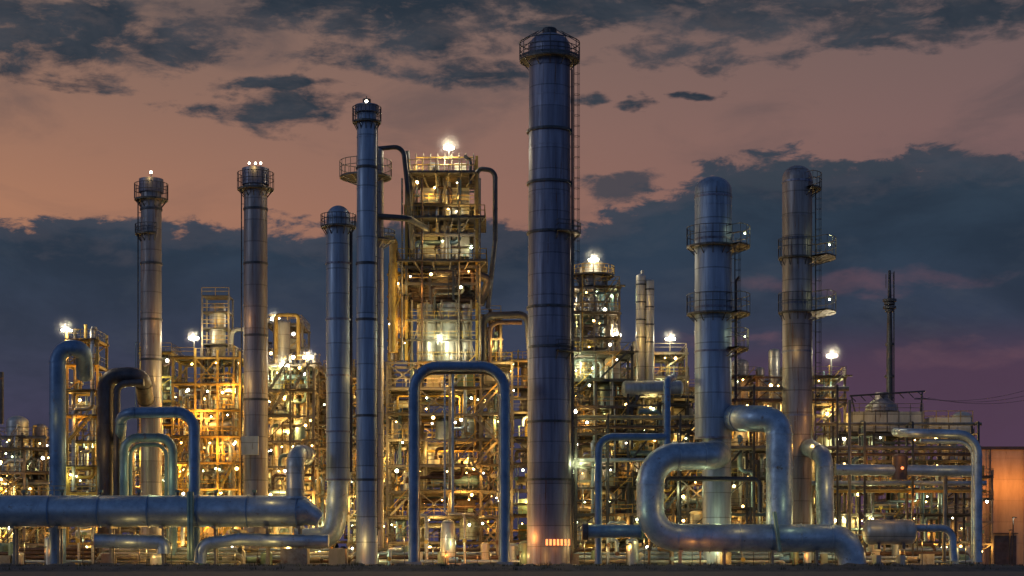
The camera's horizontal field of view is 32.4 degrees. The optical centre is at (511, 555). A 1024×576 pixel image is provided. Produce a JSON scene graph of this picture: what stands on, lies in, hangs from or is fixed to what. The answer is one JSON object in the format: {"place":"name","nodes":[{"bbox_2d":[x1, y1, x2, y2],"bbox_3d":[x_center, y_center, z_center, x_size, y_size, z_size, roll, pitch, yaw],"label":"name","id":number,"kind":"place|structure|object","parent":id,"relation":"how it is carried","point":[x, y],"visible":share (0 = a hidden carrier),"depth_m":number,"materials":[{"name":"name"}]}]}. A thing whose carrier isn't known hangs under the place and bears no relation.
{"place":"outdoors","nodes":[
{"label":"outdoors","id":0,"kind":"place"},
{"bbox_2d":[0,563,1023,570],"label":"earth berm","id":1,"kind":"structure","parent":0,"point":[499,567],"depth_m":175.12,"materials":[{"name":"brown soil"}]},
{"bbox_2d":[3,561,1022,569],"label":"grass","id":2,"kind":"structure","parent":1,"relation":"on","point":[441,564],"depth_m":176.54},
{"bbox_2d":[0,571,1023,575],"bbox_3d":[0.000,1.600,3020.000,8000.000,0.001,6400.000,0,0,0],"label":"ground","id":3,"kind":"structure","parent":0,"point":[511,573],"depth_m":153.88,"materials":[{"name":"black asphalt"}]},
{"bbox_2d":[74,529,935,547],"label":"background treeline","id":4,"kind":"object","parent":3,"relation":"on","point":[337,546],"visible":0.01,"depth_m":756.15,"materials":[{"name":"green plant"}]},
{"bbox_2d":[0,0,1023,552],"label":"sky","id":5,"kind":"structure","parent":0,"point":[909,113],"materials":[{"name":"blue"}]},
{"label":"plant yard pavement","id":6,"kind":"structure","parent":0,"visible":0},
{"bbox_2d":[4,464,8,543],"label":"yard lamp post","id":7,"kind":"object","parent":6,"relation":"on","point":[7,494],"visible":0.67,"depth_m":232.54,"materials":[{"name":"metal"}]},
{"bbox_2d":[0,372,48,563],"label":"process unit","id":8,"kind":"object","parent":6,"relation":"on","point":[18,426],"visible":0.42,"depth_m":238.53,"materials":[{"name":"metal"}]},
{"bbox_2d":[0,437,69,559],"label":"pipe rack","id":9,"kind":"object","parent":6,"relation":"on","point":[27,450],"visible":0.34,"depth_m":235.93,"materials":[{"name":"metal"}]},
{"bbox_2d":[1,462,69,563],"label":"process unit","id":10,"kind":"object","parent":6,"relation":"on","point":[3,494],"visible":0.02,"depth_m":270.24,"materials":[{"name":"metal"}]},
{"bbox_2d":[0,527,96,564],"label":"pump and valve manifold","id":11,"kind":"object","parent":6,"relation":"on","point":[38,555],"visible":0.47,"depth_m":220.53,"materials":[{"name":"metal"}]},
{"bbox_2d":[49,340,92,563],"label":"vertical process pipe","id":12,"kind":"object","parent":6,"relation":"on","point":[63,351],"visible":0.75,"depth_m":217.21,"materials":[{"name":"silver metal"}]},
{"bbox_2d":[61,324,108,564],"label":"scrubber unit","id":13,"kind":"object","parent":6,"relation":"on","point":[92,342],"visible":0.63,"depth_m":223.87,"materials":[{"name":"paint"}]},
{"bbox_2d":[69,444,177,547],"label":"process unit","id":14,"kind":"object","parent":6,"relation":"on","point":[81,473],"visible":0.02,"depth_m":272.79,"materials":[{"name":"metal"}]},
{"bbox_2d":[97,367,153,556],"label":"vertical process pipe","id":15,"kind":"object","parent":6,"relation":"on","point":[108,439],"visible":0.69,"depth_m":221.05,"materials":[{"name":"silver metal"}]},
{"bbox_2d":[85,436,188,560],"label":"process unit","id":16,"kind":"object","parent":6,"relation":"on","point":[130,529],"visible":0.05,"depth_m":243.85,"materials":[{"name":"metal"}]},
{"bbox_2d":[134,171,167,535],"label":"exhaust stack","id":17,"kind":"object","parent":6,"relation":"on","point":[150,200],"visible":0.85,"depth_m":232.85,"materials":[{"name":"metal"}]},
{"bbox_2d":[115,406,199,560],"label":"pipe loop","id":18,"kind":"object","parent":6,"relation":"on","point":[188,417],"visible":0.83,"depth_m":219.46,"materials":[{"name":"silver metal"}]},
{"bbox_2d":[135,342,182,546],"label":"process unit","id":19,"kind":"object","parent":6,"relation":"on","point":[166,385],"visible":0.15,"depth_m":246.60,"materials":[{"name":"yellow paint"}]},
{"bbox_2d":[0,486,328,564],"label":"horizontal pipeline","id":20,"kind":"object","parent":6,"relation":"on","point":[190,511],"visible":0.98,"depth_m":210.46,"materials":[{"name":"metal"}]},
{"bbox_2d":[92,529,246,564],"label":"pump and valve manifold","id":21,"kind":"object","parent":6,"relation":"on","point":[231,555],"visible":0.67,"depth_m":218.70,"materials":[{"name":"metal"}]},
{"bbox_2d":[170,336,243,563],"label":"process unit","id":22,"kind":"object","parent":6,"relation":"on","point":[217,458],"visible":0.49,"depth_m":240.02,"materials":[{"name":"yellow paint"}]},
{"bbox_2d":[165,392,269,564],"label":"process unit","id":23,"kind":"object","parent":6,"relation":"on","point":[168,430],"visible":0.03,"depth_m":275.01,"materials":[{"name":"metal"}]},
{"bbox_2d":[200,287,243,564],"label":"stripper unit","id":24,"kind":"object","parent":6,"relation":"on","point":[217,313],"visible":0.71,"depth_m":240.81,"materials":[{"name":"metal"}]},
{"bbox_2d":[237,162,273,564],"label":"exhaust stack","id":25,"kind":"object","parent":6,"relation":"on","point":[254,189],"visible":0.88,"depth_m":226.67,"materials":[{"name":"metal"}]},
{"bbox_2d":[268,313,310,564],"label":"process unit","id":26,"kind":"object","parent":6,"relation":"on","point":[284,341],"visible":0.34,"depth_m":245.12,"materials":[{"name":"metal"}]},
{"bbox_2d":[268,353,323,564],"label":"process unit","id":27,"kind":"object","parent":6,"relation":"on","point":[306,415],"visible":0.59,"depth_m":239.28,"materials":[{"name":"metal"}]},
{"bbox_2d":[280,445,315,564],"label":"vent riser","id":28,"kind":"object","parent":6,"relation":"on","point":[299,457],"visible":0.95,"depth_m":211.04,"materials":[{"name":"metal"}]},
{"bbox_2d":[243,512,353,564],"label":"pump and valve manifold","id":29,"kind":"object","parent":6,"relation":"on","point":[316,558],"visible":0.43,"depth_m":223.69,"materials":[{"name":"metal"}]},
{"bbox_2d":[292,370,335,563],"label":"process unit","id":30,"kind":"object","parent":6,"relation":"on","point":[322,496],"visible":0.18,"depth_m":246.16,"materials":[{"name":"metal"}]},
{"bbox_2d":[294,205,355,564],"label":"curved base stack","id":31,"kind":"object","parent":6,"relation":"on","point":[338,228],"visible":0.97,"depth_m":218.78,"materials":[{"name":"metal"}]},
{"bbox_2d":[268,359,385,551],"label":"process unit","id":32,"kind":"object","parent":6,"relation":"on","point":[325,492],"visible":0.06,"depth_m":267.87,"materials":[{"name":"metal"}]},
{"bbox_2d":[343,547,347,562],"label":"yard lamp post","id":33,"kind":"object","parent":6,"relation":"on","point":[345,548],"visible":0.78,"depth_m":210.55,"materials":[{"name":"metal"}]},
{"bbox_2d":[352,96,380,564],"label":"slim exhaust stack","id":34,"kind":"object","parent":6,"relation":"on","point":[367,122],"visible":0.97,"depth_m":213.92,"materials":[{"name":"metal"}]},
{"bbox_2d":[347,367,396,551],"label":"process unit","id":35,"kind":"object","parent":6,"relation":"on","point":[353,521],"visible":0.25,"depth_m":242.82,"materials":[{"name":"metal"}]},
{"bbox_2d":[348,525,408,564],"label":"pump and valve manifold","id":36,"kind":"object","parent":6,"relation":"on","point":[392,555],"visible":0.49,"depth_m":220.30,"materials":[{"name":"metal"}]},
{"bbox_2d":[339,145,428,564],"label":"fractionating column","id":37,"kind":"structure","parent":6,"relation":"on","point":[351,177],"depth_m":223.38,"materials":[{"name":"metal"}]},
{"bbox_2d":[385,369,490,564],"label":"process unit","id":38,"kind":"object","parent":6,"relation":"on","point":[398,486],"visible":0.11,"depth_m":281.49,"materials":[{"name":"metal"}]},
{"bbox_2d":[440,519,454,563],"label":"feed drum","id":39,"kind":"object","parent":6,"relation":"on","point":[447,542],"visible":0.91,"depth_m":221.21,"materials":[{"name":"silver metal"}]},
{"bbox_2d":[385,146,527,564],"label":"reactor structure","id":40,"kind":"object","parent":6,"relation":"on","point":[442,292],"visible":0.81,"depth_m":232.53,"materials":[{"name":"metal"}]},
{"bbox_2d":[405,361,512,564],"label":"blue pipe portal","id":41,"kind":"object","parent":6,"relation":"on","point":[452,368],"visible":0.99,"depth_m":213.52,"materials":[{"name":"metal"}]},
{"bbox_2d":[420,513,526,564],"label":"pump and valve manifold","id":42,"kind":"object","parent":6,"relation":"on","point":[484,554],"visible":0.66,"depth_m":222.36,"materials":[{"name":"metal"}]},
{"bbox_2d":[478,350,575,547],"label":"process unit","id":43,"kind":"object","parent":6,"relation":"on","point":[522,411],"visible":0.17,"depth_m":265.09,"materials":[{"name":"metal"}]},
{"bbox_2d":[519,27,580,565],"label":"tall exhaust stack","id":44,"kind":"object","parent":6,"relation":"on","point":[549,60],"visible":0.96,"depth_m":217.75,"materials":[{"name":"metal"}]},
{"bbox_2d":[574,259,614,547],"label":"fractionator unit","id":45,"kind":"object","parent":6,"relation":"on","point":[586,268],"visible":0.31,"depth_m":236.85,"materials":[{"name":"metal"}]},
{"bbox_2d":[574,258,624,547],"bbox_3d":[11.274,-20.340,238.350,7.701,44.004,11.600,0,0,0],"label":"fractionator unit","id":46,"kind":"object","parent":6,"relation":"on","point":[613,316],"visible":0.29,"depth_m":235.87,"materials":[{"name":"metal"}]},
{"bbox_2d":[571,521,638,564],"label":"pump and valve manifold","id":47,"kind":"object","parent":6,"relation":"on","point":[628,554],"visible":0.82,"depth_m":219.78,"materials":[{"name":"metal"}]},
{"bbox_2d":[574,340,644,564],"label":"process unit","id":48,"kind":"object","parent":6,"relation":"on","point":[608,381],"visible":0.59,"depth_m":228.94,"materials":[{"name":"metal"}]},
{"bbox_2d":[582,365,693,524],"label":"process unit","id":49,"kind":"object","parent":6,"relation":"on","point":[610,448],"visible":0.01,"depth_m":266.14,"materials":[{"name":"metal"}]},
{"bbox_2d":[635,270,654,545],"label":"twin silver columns","id":50,"kind":"structure","parent":6,"relation":"on","point":[644,319],"depth_m":233.47,"materials":[{"name":"metal"}]},
{"bbox_2d":[613,333,690,545],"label":"process unit","id":51,"kind":"object","parent":6,"relation":"on","point":[672,358],"visible":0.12,"depth_m":238.87,"materials":[{"name":"metal"}]},
{"bbox_2d":[611,386,698,564],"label":"process unit","id":52,"kind":"object","parent":6,"relation":"on","point":[676,412],"visible":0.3,"depth_m":229.04,"materials":[{"name":"metal"}]},
{"bbox_2d":[621,381,694,564],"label":"heat exchanger unit","id":53,"kind":"object","parent":6,"relation":"on","point":[652,389],"visible":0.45,"depth_m":227.35,"materials":[{"name":"metal"}]},
{"bbox_2d":[594,374,762,563],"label":"pipe loop","id":54,"kind":"object","parent":6,"relation":"on","point":[665,436],"visible":0.9,"depth_m":215.59,"materials":[{"name":"metal"}]},
{"bbox_2d":[698,550,702,564],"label":"yard lamp post","id":55,"kind":"object","parent":6,"relation":"on","point":[700,551],"visible":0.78,"depth_m":208.54,"materials":[{"name":"metal"}]},
{"bbox_2d":[638,537,784,564],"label":"pump and valve manifold","id":56,"kind":"object","parent":6,"relation":"on","point":[658,555],"visible":0.5,"depth_m":219.64,"materials":[{"name":"metal"}]},
{"bbox_2d":[686,176,749,565],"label":"domed column","id":57,"kind":"structure","parent":6,"relation":"on","point":[713,247],"depth_m":218.19,"materials":[{"name":"metal"}]},
{"bbox_2d":[723,405,792,523],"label":"elbow duct","id":58,"kind":"object","parent":57,"relation":"attached to","point":[773,424],"visible":0.91,"depth_m":212.71,"materials":[{"name":"metal"}]},
{"bbox_2d":[674,434,769,564],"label":"pipe rack","id":59,"kind":"object","parent":6,"relation":"on","point":[737,470],"visible":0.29,"depth_m":227.37,"materials":[{"name":"metal"}]},
{"bbox_2d":[582,441,866,564],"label":"looped duct","id":60,"kind":"object","parent":6,"relation":"on","point":[657,526],"visible":0.97,"depth_m":210.76,"materials":[{"name":"metal"}]},
{"bbox_2d":[689,383,814,518],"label":"process unit","id":61,"kind":"object","parent":6,"relation":"on","point":[690,390],"visible":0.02,"depth_m":268.69,"materials":[{"name":"metal"}]},
{"bbox_2d":[731,348,781,564],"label":"process unit","id":62,"kind":"object","parent":6,"relation":"on","point":[774,377],"visible":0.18,"depth_m":239.21,"materials":[{"name":"metal"}]},
{"bbox_2d":[574,385,986,563],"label":"pipe bridge","id":63,"kind":"structure","parent":6,"relation":"on","point":[859,483],"depth_m":223.56,"materials":[{"name":"metal"}]},
{"bbox_2d":[778,165,835,563],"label":"domed column","id":64,"kind":"structure","parent":6,"relation":"on","point":[797,259],"depth_m":222.35,"materials":[{"name":"metal"}]},
{"bbox_2d":[801,439,834,524],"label":"elbow duct","id":65,"kind":"object","parent":64,"relation":"attached to","point":[819,454],"visible":0.91,"depth_m":215.84,"materials":[{"name":"metal"}]},
{"bbox_2d":[778,516,862,565],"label":"pump and valve manifold","id":66,"kind":"object","parent":6,"relation":"on","point":[793,558],"visible":0.29,"depth_m":219.75,"materials":[{"name":"metal"}]},
{"bbox_2d":[812,354,852,524],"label":"process unit","id":67,"kind":"object","parent":6,"relation":"on","point":[825,408],"visible":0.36,"depth_m":233.87,"materials":[{"name":"metal"}]},
{"bbox_2d":[814,433,884,545],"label":"process unit","id":68,"kind":"object","parent":6,"relation":"on","point":[876,494],"visible":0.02,"depth_m":273.76,"materials":[{"name":"metal"}]},
{"bbox_2d":[883,270,896,564],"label":"telecom mast","id":69,"kind":"object","parent":6,"relation":"on","point":[889,308],"visible":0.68,"depth_m":239.67,"materials":[{"name":"metal"}]},
{"bbox_2d":[828,390,974,565],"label":"pump house unit","id":70,"kind":"structure","parent":6,"relation":"on","point":[881,407],"depth_m":231.00,"materials":[{"name":"metal"}]},
{"bbox_2d":[858,511,957,564],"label":"horizontal storage vessel","id":71,"kind":"object","parent":6,"relation":"on","point":[889,530],"visible":0.98,"depth_m":212.99,"materials":[{"name":"metal"}]},
{"bbox_2d":[834,400,982,561],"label":"overhead pipeline","id":72,"kind":"object","parent":6,"relation":"on","point":[899,468],"visible":0.98,"depth_m":217.31,"materials":[{"name":"metal"}]},
{"bbox_2d":[916,499,920,555],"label":"yard lamp post","id":73,"kind":"object","parent":6,"relation":"on","point":[917,523],"visible":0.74,"depth_m":222.53,"materials":[{"name":"metal"}]},
{"bbox_2d":[866,512,973,564],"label":"pump and valve manifold","id":74,"kind":"object","parent":6,"relation":"on","point":[925,556],"visible":0.63,"depth_m":221.98,"materials":[{"name":"metal"}]},
{"bbox_2d":[914,398,928,540],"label":"utility pole","id":75,"kind":"object","parent":6,"relation":"on","point":[921,476],"visible":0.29,"depth_m":264.93,"materials":[{"name":"metal"}]},
{"bbox_2d":[878,466,993,563],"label":"process unit","id":76,"kind":"object","parent":6,"relation":"on","point":[951,501],"visible":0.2,"depth_m":280.25,"materials":[{"name":"metal"}]},
{"bbox_2d":[946,446,1023,564],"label":"warehouse","id":77,"kind":"structure","parent":6,"relation":"on","point":[1006,463],"depth_m":290.00,"materials":[{"name":"cream metal"},{"name":"dark steel"}]},
{"bbox_2d":[1009,529,1013,564],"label":"yard lamp post","id":78,"kind":"object","parent":6,"relation":"on","point":[1010,530],"visible":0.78,"depth_m":234.56,"materials":[{"name":"metal"}]},
{"bbox_2d":[1012,517,1016,564],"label":"yard lamp post","id":79,"kind":"object","parent":6,"relation":"on","point":[1013,540],"visible":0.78,"depth_m":240.54,"materials":[{"name":"metal"}]},
{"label":"utility pole","id":80,"kind":"object","parent":6,"relation":"on","visible":0},
{"bbox_2d":[915,391,1023,403],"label":"power lines","id":81,"kind":"object","parent":80,"relation":"attached to","point":[971,403],"visible":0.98,"depth_m":263.34,"materials":[{"name":"metal"}]}
]}

